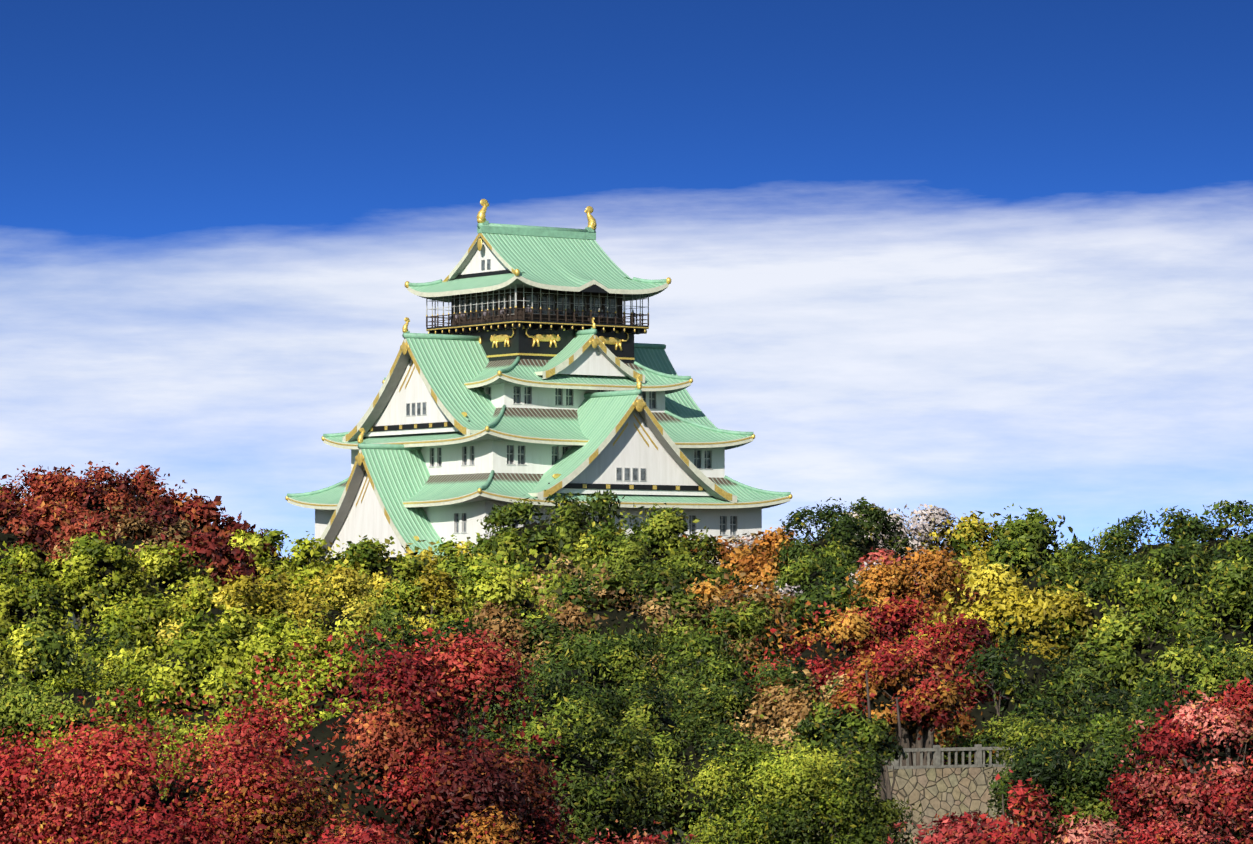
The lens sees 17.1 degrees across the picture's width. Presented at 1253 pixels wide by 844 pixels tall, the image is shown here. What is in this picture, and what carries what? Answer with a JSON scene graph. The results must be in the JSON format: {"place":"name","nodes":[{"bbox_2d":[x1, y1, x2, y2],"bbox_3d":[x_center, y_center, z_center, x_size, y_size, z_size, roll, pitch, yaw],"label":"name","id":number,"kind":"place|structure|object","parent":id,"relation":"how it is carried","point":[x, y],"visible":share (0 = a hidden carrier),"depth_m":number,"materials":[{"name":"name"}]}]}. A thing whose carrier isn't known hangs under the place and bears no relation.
{"place":"outdoors","nodes":[
{"label":"outdoors","id":0,"kind":"place"},
{"bbox_2d":[43,605,1094,843],"bbox_3d":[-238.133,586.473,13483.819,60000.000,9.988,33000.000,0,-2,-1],"label":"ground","id":1,"kind":"structure","parent":0,"point":[85,607],"depth_m":348.42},
{"bbox_2d":[0,499,53,573],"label":"crimson tree","id":2,"kind":"object","parent":1,"relation":"on","point":[11,532],"visible":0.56,"depth_m":355.85,"materials":[{"name":"red plant"}]},
{"bbox_2d":[0,563,69,643],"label":"lime tree","id":3,"kind":"object","parent":1,"relation":"on","point":[12,591],"visible":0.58,"depth_m":292.85,"materials":[{"name":"green plant"}]},
{"bbox_2d":[0,541,81,627],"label":"lime tree","id":4,"kind":"object","parent":1,"relation":"on","point":[24,556],"visible":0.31,"depth_m":322.94,"materials":[{"name":"green plant"}]},
{"bbox_2d":[0,465,90,525],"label":"crimson tree","id":5,"kind":"object","parent":1,"relation":"on","point":[7,496],"visible":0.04,"depth_m":409.95,"materials":[{"name":"red plant"}]},
{"bbox_2d":[0,609,111,758],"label":"lime tree","id":6,"kind":"object","parent":1,"relation":"on","point":[35,639],"visible":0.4,"depth_m":225.72,"materials":[{"name":"green plant"}]},
{"bbox_2d":[18,495,114,633],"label":"crimson tree","id":7,"kind":"object","parent":1,"relation":"on","point":[50,515],"visible":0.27,"depth_m":373.52,"materials":[{"name":"red plant"}]},
{"bbox_2d":[0,648,175,766],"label":"green tree","id":8,"kind":"object","parent":1,"relation":"on","point":[47,697],"visible":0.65,"depth_m":193.91,"materials":[{"name":"green plant"}]},
{"bbox_2d":[18,461,171,625],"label":"crimson tree","id":9,"kind":"object","parent":1,"relation":"on","point":[111,493],"visible":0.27,"depth_m":393.68,"materials":[{"name":"red plant"}]},
{"bbox_2d":[2,580,187,669],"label":"lime tree","id":10,"kind":"object","parent":1,"relation":"on","point":[131,612],"visible":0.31,"depth_m":281.06,"materials":[{"name":"green plant"}]},
{"bbox_2d":[40,530,156,628],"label":"lime tree","id":11,"kind":"object","parent":1,"relation":"on","point":[92,566],"visible":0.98,"depth_m":322.33,"materials":[{"name":"green plant"}]},
{"bbox_2d":[50,622,166,691],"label":"dark green tree","id":12,"kind":"object","parent":1,"relation":"on","point":[96,644],"visible":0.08,"depth_m":255.63,"materials":[{"name":"green plant"}]},
{"bbox_2d":[28,702,206,802],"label":"lime tree","id":13,"kind":"object","parent":1,"relation":"on","point":[179,739],"visible":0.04,"depth_m":154.73,"materials":[{"name":"green plant"}]},
{"bbox_2d":[45,499,198,590],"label":"tree","id":14,"kind":"object","parent":1,"relation":"on","point":[136,527],"visible":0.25,"depth_m":348.80,"materials":[{"name":"red plant"}]},
{"bbox_2d":[91,465,197,548],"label":"crimson tree","id":15,"kind":"object","parent":1,"relation":"on","point":[143,488],"visible":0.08,"depth_m":404.60,"materials":[{"name":"red plant"}]},
{"bbox_2d":[74,540,231,625],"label":"lime tree","id":16,"kind":"object","parent":1,"relation":"on","point":[159,564],"visible":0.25,"depth_m":335.30,"materials":[{"name":"green plant"}]},
{"bbox_2d":[97,600,258,714],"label":"lime tree","id":17,"kind":"object","parent":1,"relation":"on","point":[200,652],"visible":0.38,"depth_m":242.18,"materials":[{"name":"green plant"}]},
{"bbox_2d":[0,682,366,843],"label":"red tree","id":18,"kind":"object","parent":1,"relation":"on","point":[128,809],"visible":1,"depth_m":84.28,"materials":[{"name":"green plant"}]},
{"bbox_2d":[155,524,261,592],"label":"crimson tree","id":19,"kind":"object","parent":1,"relation":"on","point":[207,547],"visible":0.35,"depth_m":342.29,"materials":[{"name":"red plant"}]},
{"bbox_2d":[147,488,283,566],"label":"crimson tree","id":20,"kind":"object","parent":1,"relation":"on","point":[201,511],"visible":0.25,"depth_m":404.42,"materials":[{"name":"red plant"}]},
{"bbox_2d":[133,667,305,758],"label":"lime tree","id":21,"kind":"object","parent":1,"relation":"on","point":[223,679],"visible":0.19,"depth_m":196.42,"materials":[{"name":"green plant"}]},
{"bbox_2d":[143,568,304,662],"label":"lime tree","id":22,"kind":"object","parent":1,"relation":"on","point":[253,605],"visible":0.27,"depth_m":283.44,"materials":[{"name":"yellow plant"}]},
{"bbox_2d":[157,705,290,780],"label":"lime tree","id":23,"kind":"object","parent":1,"relation":"on","point":[223,720],"depth_m":175.26,"materials":[{"name":"green plant"}]},
{"bbox_2d":[228,528,309,585],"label":"lime tree","id":24,"kind":"object","parent":1,"relation":"on","point":[254,541],"visible":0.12,"depth_m":400.51,"materials":[{"name":"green plant"}]},
{"bbox_2d":[252,559,308,607],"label":"lime tree","id":25,"kind":"object","parent":1,"relation":"on","point":[265,572],"visible":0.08,"depth_m":372.15,"materials":[{"name":"green plant"}]},
{"bbox_2d":[208,610,372,720],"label":"lime tree","id":26,"kind":"object","parent":1,"relation":"on","point":[276,630],"visible":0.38,"depth_m":236.39,"materials":[{"name":"green plant"}]},
{"bbox_2d":[219,815,417,843],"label":"red tree","id":27,"kind":"object","parent":1,"relation":"on","point":[364,834],"visible":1,"depth_m":77.69,"materials":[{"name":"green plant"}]},
{"bbox_2d":[257,531,380,593],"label":"lime tree","id":28,"kind":"object","parent":1,"relation":"on","point":[307,553],"visible":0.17,"depth_m":399.45,"materials":[{"name":"green plant"}]},
{"bbox_2d":[280,562,373,614],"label":"lime tree","id":29,"kind":"object","parent":1,"relation":"on","point":[314,575],"visible":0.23,"depth_m":369.08,"materials":[{"name":"yellow plant"}]},
{"bbox_2d":[258,567,399,652],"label":"lime tree","id":30,"kind":"object","parent":1,"relation":"on","point":[344,587],"visible":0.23,"depth_m":289.14,"materials":[{"name":"yellow plant"}]},
{"bbox_2d":[254,649,410,746],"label":"lime tree","id":31,"kind":"object","parent":1,"relation":"on","point":[317,682],"visible":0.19,"depth_m":203.00,"materials":[{"name":"green plant"}]},
{"bbox_2d":[322,534,433,588],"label":"tree","id":32,"kind":"object","parent":1,"relation":"on","point":[407,566],"visible":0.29,"depth_m":401.52,"materials":[{"name":"green plant"}]},
{"bbox_2d":[179,618,581,843],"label":"red tree","id":33,"kind":"object","parent":1,"relation":"on","point":[399,769],"visible":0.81,"depth_m":91.79,"materials":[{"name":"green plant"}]},
{"bbox_2d":[332,566,490,652],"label":"tree","id":34,"kind":"object","parent":1,"relation":"on","point":[435,591],"visible":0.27,"depth_m":272.54,"materials":[{"name":"green plant"}]},
{"bbox_2d":[340,603,492,709],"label":"dark green tree","id":35,"kind":"object","parent":1,"relation":"on","point":[407,641],"visible":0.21,"depth_m":233.40,"materials":[{"name":"green plant"}]},
{"bbox_2d":[421,534,502,581],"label":"tree","id":36,"kind":"object","parent":1,"relation":"on","point":[465,549],"visible":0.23,"depth_m":394.45,"materials":[{"name":"green plant"}]},
{"bbox_2d":[434,549,501,587],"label":"tree","id":37,"kind":"object","parent":1,"relation":"on","point":[453,564],"visible":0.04,"depth_m":364.78,"materials":[{"name":"green plant"}]},
{"bbox_2d":[409,804,578,843],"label":"tree","id":38,"kind":"object","parent":1,"relation":"on","point":[484,833],"visible":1,"depth_m":82.62,"materials":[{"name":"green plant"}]},
{"bbox_2d":[415,550,606,659],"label":"tree","id":39,"kind":"object","parent":1,"relation":"on","point":[485,583],"visible":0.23,"depth_m":290.55,"materials":[{"name":"green plant"}]},
{"bbox_2d":[448,599,590,704],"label":"tree","id":40,"kind":"object","parent":1,"relation":"on","point":[529,634],"visible":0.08,"depth_m":257.19,"materials":[{"name":"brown plant"}]},
{"bbox_2d":[474,489,594,561],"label":"green tree","id":41,"kind":"object","parent":1,"relation":"on","point":[568,523],"visible":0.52,"depth_m":395.40,"materials":[{"name":"green plant"}]},
{"bbox_2d":[478,525,596,580],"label":"tree","id":42,"kind":"object","parent":1,"relation":"on","point":[539,542],"visible":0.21,"depth_m":361.11,"materials":[{"name":"green plant"}]},
{"bbox_2d":[285,199,792,569],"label":"castle","id":43,"kind":"structure","parent":1,"relation":"on","point":[533,370],"depth_m":444.31,"materials":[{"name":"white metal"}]},
{"bbox_2d":[492,553,595,602],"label":"tree","id":44,"kind":"object","parent":1,"relation":"on","point":[522,568],"visible":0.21,"depth_m":334.79,"materials":[{"name":"green plant"}]},
{"bbox_2d":[459,661,636,752],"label":"dark green tree","id":45,"kind":"object","parent":1,"relation":"on","point":[601,699],"visible":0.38,"depth_m":188.24,"materials":[{"name":"green plant"}]},
{"bbox_2d":[446,686,675,843],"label":"dark green tree","id":46,"kind":"object","parent":1,"relation":"on","point":[592,804],"visible":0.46,"depth_m":105.72,"materials":[{"name":"green plant"}]},
{"bbox_2d":[537,489,650,564],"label":"dark green tree","id":47,"kind":"object","parent":1,"relation":"on","point":[600,504],"visible":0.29,"depth_m":394.52,"materials":[{"name":"green plant"}]},
{"bbox_2d":[529,558,661,614],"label":"green tree","id":48,"kind":"object","parent":1,"relation":"on","point":[543,600],"visible":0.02,"depth_m":314.12,"materials":[{"name":"green plant"}]},
{"bbox_2d":[522,562,710,688],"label":"tree","id":49,"kind":"object","parent":1,"relation":"on","point":[659,591],"visible":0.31,"depth_m":278.15,"materials":[{"name":"green plant"}]},
{"bbox_2d":[518,613,715,713],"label":"dark green tree","id":50,"kind":"object","parent":1,"relation":"on","point":[607,657],"visible":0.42,"depth_m":229.54,"materials":[{"name":"green plant"}]},
{"bbox_2d":[563,532,688,605],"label":"green tree","id":51,"kind":"object","parent":1,"relation":"on","point":[624,557],"visible":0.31,"depth_m":350.63,"materials":[{"name":"green plant"}]},
{"bbox_2d":[570,819,696,843],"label":"pink tree","id":52,"kind":"object","parent":1,"relation":"on","point":[650,840],"visible":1,"depth_m":88.55,"materials":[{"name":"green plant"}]},
{"bbox_2d":[560,663,731,839],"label":"dark green tree","id":53,"kind":"object","parent":1,"relation":"on","point":[643,700],"visible":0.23,"depth_m":190.36,"materials":[{"name":"green plant"}]},
{"bbox_2d":[570,503,724,572],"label":"tree","id":54,"kind":"object","parent":1,"relation":"on","point":[663,531],"visible":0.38,"depth_m":383.76,"materials":[{"name":"green plant"}]},
{"bbox_2d":[609,707,774,843],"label":"dark green tree","id":55,"kind":"object","parent":1,"relation":"on","point":[677,766],"visible":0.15,"depth_m":163.78,"materials":[{"name":"green plant"}]},
{"bbox_2d":[653,546,748,602],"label":"green tree","id":56,"kind":"object","parent":1,"relation":"on","point":[697,569],"visible":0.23,"depth_m":364.37,"materials":[{"name":"green plant"}]},
{"bbox_2d":[638,596,795,698],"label":"green tree","id":57,"kind":"object","parent":1,"relation":"on","point":[755,618],"visible":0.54,"depth_m":249.26,"materials":[{"name":"green plant"}]},
{"bbox_2d":[682,535,773,587],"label":"orange tree","id":58,"kind":"object","parent":1,"relation":"on","point":[738,555],"visible":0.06,"depth_m":393.31,"materials":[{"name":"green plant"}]},
{"bbox_2d":[665,571,812,658],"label":"orange tree","id":59,"kind":"object","parent":1,"relation":"on","point":[706,591],"visible":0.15,"depth_m":282.11,"materials":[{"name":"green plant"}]},
{"bbox_2d":[654,642,824,756],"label":"dark green tree","id":60,"kind":"object","parent":1,"relation":"on","point":[733,692],"visible":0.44,"depth_m":201.66,"materials":[{"name":"green plant"}]},
{"bbox_2d":[716,526,814,600],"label":"orange tree","id":61,"kind":"object","parent":1,"relation":"on","point":[771,541],"visible":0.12,"depth_m":388.29,"materials":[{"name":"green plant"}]},
{"bbox_2d":[658,722,926,843],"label":"green tree","id":62,"kind":"object","parent":1,"relation":"on","point":[803,793],"visible":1,"depth_m":114.66,"materials":[{"name":"green plant"}]},
{"bbox_2d":[724,669,866,757],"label":"tree","id":63,"kind":"object","parent":1,"relation":"on","point":[781,704],"visible":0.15,"depth_m":197.29,"materials":[{"name":"brown plant"}]},
{"bbox_2d":[765,539,863,596],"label":"dark green tree","id":64,"kind":"object","parent":1,"relation":"on","point":[843,557],"visible":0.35,"depth_m":373.37,"materials":[{"name":"green plant"}]},
{"bbox_2d":[742,601,907,708],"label":"red tree","id":65,"kind":"object","parent":1,"relation":"on","point":[823,654],"visible":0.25,"depth_m":231.19,"materials":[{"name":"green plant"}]},
{"bbox_2d":[764,576,905,651],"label":"green tree","id":66,"kind":"object","parent":1,"relation":"on","point":[835,599],"visible":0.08,"depth_m":283.00,"materials":[{"name":"green plant"}]},
{"bbox_2d":[782,701,907,843],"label":"green tree","id":67,"kind":"object","parent":1,"relation":"on","point":[871,730],"visible":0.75,"depth_m":138.04,"materials":[{"name":"green plant"}]},
{"bbox_2d":[772,497,924,574],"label":"dark green tree","id":68,"kind":"object","parent":1,"relation":"on","point":[845,528],"visible":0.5,"depth_m":388.99,"materials":[{"name":"green plant"}]},
{"bbox_2d":[806,560,907,600],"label":"dark green tree","id":69,"kind":"object","parent":1,"relation":"on","point":[831,578],"visible":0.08,"depth_m":329.34,"materials":[{"name":"green plant"}]},
{"bbox_2d":[846,547,941,583],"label":"pink tree","id":70,"kind":"object","parent":1,"relation":"on","point":[876,556],"visible":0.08,"depth_m":343.02,"materials":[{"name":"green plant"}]},
{"bbox_2d":[826,637,978,765],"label":"red tree","id":71,"kind":"object","parent":1,"relation":"on","point":[927,705],"visible":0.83,"depth_m":165.35,"materials":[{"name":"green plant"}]},
{"bbox_2d":[830,542,989,644],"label":"orange tree","id":72,"kind":"object","parent":1,"relation":"on","point":[887,580],"visible":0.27,"depth_m":296.17,"materials":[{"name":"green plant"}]},
{"bbox_2d":[868,504,959,574],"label":"pale tree","id":73,"kind":"object","parent":1,"relation":"on","point":[935,516],"visible":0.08,"depth_m":405.89,"materials":[{"name":"white plant"}]},
{"bbox_2d":[824,649,1006,751],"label":"tree","id":74,"kind":"object","parent":1,"relation":"on","point":[981,697],"visible":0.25,"depth_m":198.74,"materials":[{"name":"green plant"}]},
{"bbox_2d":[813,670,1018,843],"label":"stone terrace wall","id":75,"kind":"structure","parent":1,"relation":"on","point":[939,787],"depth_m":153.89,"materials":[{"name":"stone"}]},
{"bbox_2d":[825,592,1009,709],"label":"red tree","id":76,"kind":"object","parent":1,"relation":"on","point":[893,617],"visible":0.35,"depth_m":232.17,"materials":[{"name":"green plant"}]},
{"bbox_2d":[912,510,1006,585],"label":"yellow tree","id":77,"kind":"object","parent":1,"relation":"on","point":[977,526],"visible":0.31,"depth_m":404.51,"materials":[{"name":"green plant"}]},
{"bbox_2d":[905,559,1100,709],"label":"yellow tree","id":78,"kind":"object","parent":1,"relation":"on","point":[1041,609],"visible":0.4,"depth_m":284.12,"materials":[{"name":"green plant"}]},
{"bbox_2d":[936,503,1080,579],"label":"green tree","id":79,"kind":"object","parent":1,"relation":"on","point":[1033,528],"visible":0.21,"depth_m":401.15,"materials":[{"name":"green plant"}]},
{"bbox_2d":[887,769,1135,843],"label":"pink tree","id":80,"kind":"object","parent":1,"relation":"on","point":[963,831],"visible":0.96,"depth_m":87.60,"materials":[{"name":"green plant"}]},
{"bbox_2d":[934,644,1105,760],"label":"dark green tree","id":81,"kind":"object","parent":1,"relation":"on","point":[1015,705],"visible":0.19,"depth_m":195.81,"materials":[{"name":"green plant"}]},
{"bbox_2d":[953,616,1103,723],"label":"dark green tree","id":82,"kind":"object","parent":1,"relation":"on","point":[1034,675],"visible":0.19,"depth_m":241.93,"materials":[{"name":"green plant"}]},
{"bbox_2d":[943,712,1127,843],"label":"dark green tree","id":83,"kind":"object","parent":1,"relation":"on","point":[985,740],"visible":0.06,"depth_m":168.91,"materials":[{"name":"green plant"}]},
{"bbox_2d":[969,538,1123,599],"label":"green tree","id":84,"kind":"object","parent":1,"relation":"on","point":[1024,556],"visible":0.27,"depth_m":355.43,"materials":[{"name":"green plant"}]},
{"bbox_2d":[976,695,1185,843],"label":"dark green tree","id":85,"kind":"object","parent":1,"relation":"on","point":[1076,771],"visible":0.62,"depth_m":109.14,"materials":[{"name":"green plant"}]},
{"bbox_2d":[1032,536,1139,584],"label":"dark green tree","id":86,"kind":"object","parent":1,"relation":"on","point":[1075,549],"visible":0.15,"depth_m":385.32,"materials":[{"name":"green plant"}]},
{"bbox_2d":[1042,660,1177,751],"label":"dark green tree","id":87,"kind":"object","parent":1,"relation":"on","point":[1086,674],"visible":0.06,"depth_m":215.85,"materials":[{"name":"green plant"}]},
{"bbox_2d":[1044,567,1185,707],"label":"tree","id":88,"kind":"object","parent":1,"relation":"on","point":[1115,607],"visible":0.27,"depth_m":288.94,"materials":[{"name":"green plant"}]},
{"bbox_2d":[1075,561,1155,597],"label":"dark green tree","id":89,"kind":"object","parent":1,"relation":"on","point":[1130,577],"depth_m":359.73,"materials":[{"name":"green plant"}]},
{"bbox_2d":[1069,709,1199,840],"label":"tree","id":90,"kind":"object","parent":1,"relation":"on","point":[1097,721],"visible":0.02,"depth_m":174.05,"materials":[{"name":"green plant"}]},
{"bbox_2d":[1065,605,1217,714],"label":"green tree","id":91,"kind":"object","parent":1,"relation":"on","point":[1130,654],"visible":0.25,"depth_m":244.58,"materials":[{"name":"green plant"}]},
{"bbox_2d":[1083,506,1220,574],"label":"dark green tree","id":92,"kind":"object","parent":1,"relation":"on","point":[1119,538],"visible":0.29,"depth_m":407.79,"materials":[{"name":"green plant"}]},
{"bbox_2d":[1105,542,1217,602],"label":"green tree","id":93,"kind":"object","parent":1,"relation":"on","point":[1160,562],"visible":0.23,"depth_m":374.44,"materials":[{"name":"green plant"}]},
{"bbox_2d":[1077,784,1252,843],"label":"red tree","id":94,"kind":"object","parent":1,"relation":"on","point":[1173,832],"visible":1,"depth_m":84.41,"materials":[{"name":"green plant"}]},
{"bbox_2d":[1099,676,1252,843],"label":"red tree","id":95,"kind":"object","parent":1,"relation":"on","point":[1215,757],"visible":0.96,"depth_m":97.56,"materials":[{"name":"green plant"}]},
{"bbox_2d":[1117,552,1252,672],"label":"green tree","id":96,"kind":"object","parent":1,"relation":"on","point":[1234,580],"visible":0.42,"depth_m":280.00,"materials":[{"name":"green plant"}]},
{"bbox_2d":[1126,644,1252,736],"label":"green tree","id":97,"kind":"object","parent":1,"relation":"on","point":[1210,678],"visible":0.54,"depth_m":196.02,"materials":[{"name":"green plant"}]},
{"bbox_2d":[1154,500,1252,567],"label":"green tree","id":98,"kind":"object","parent":1,"relation":"on","point":[1237,540],"visible":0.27,"depth_m":405.63,"materials":[{"name":"green plant"}]},
{"bbox_2d":[1164,625,1252,714],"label":"dark green tree","id":99,"kind":"object","parent":1,"relation":"on","point":[1234,653],"visible":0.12,"depth_m":238.11,"materials":[{"name":"green plant"}]},
{"bbox_2d":[1191,540,1252,602],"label":"dark green tree","id":100,"kind":"object","parent":1,"relation":"on","point":[1248,552],"visible":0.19,"depth_m":376.81,"materials":[{"name":"green plant"}]},
{"bbox_2d":[0,0,1252,559],"label":"sky","id":101,"kind":"structure","parent":0,"point":[959,257],"materials":[{"name":"blue"}]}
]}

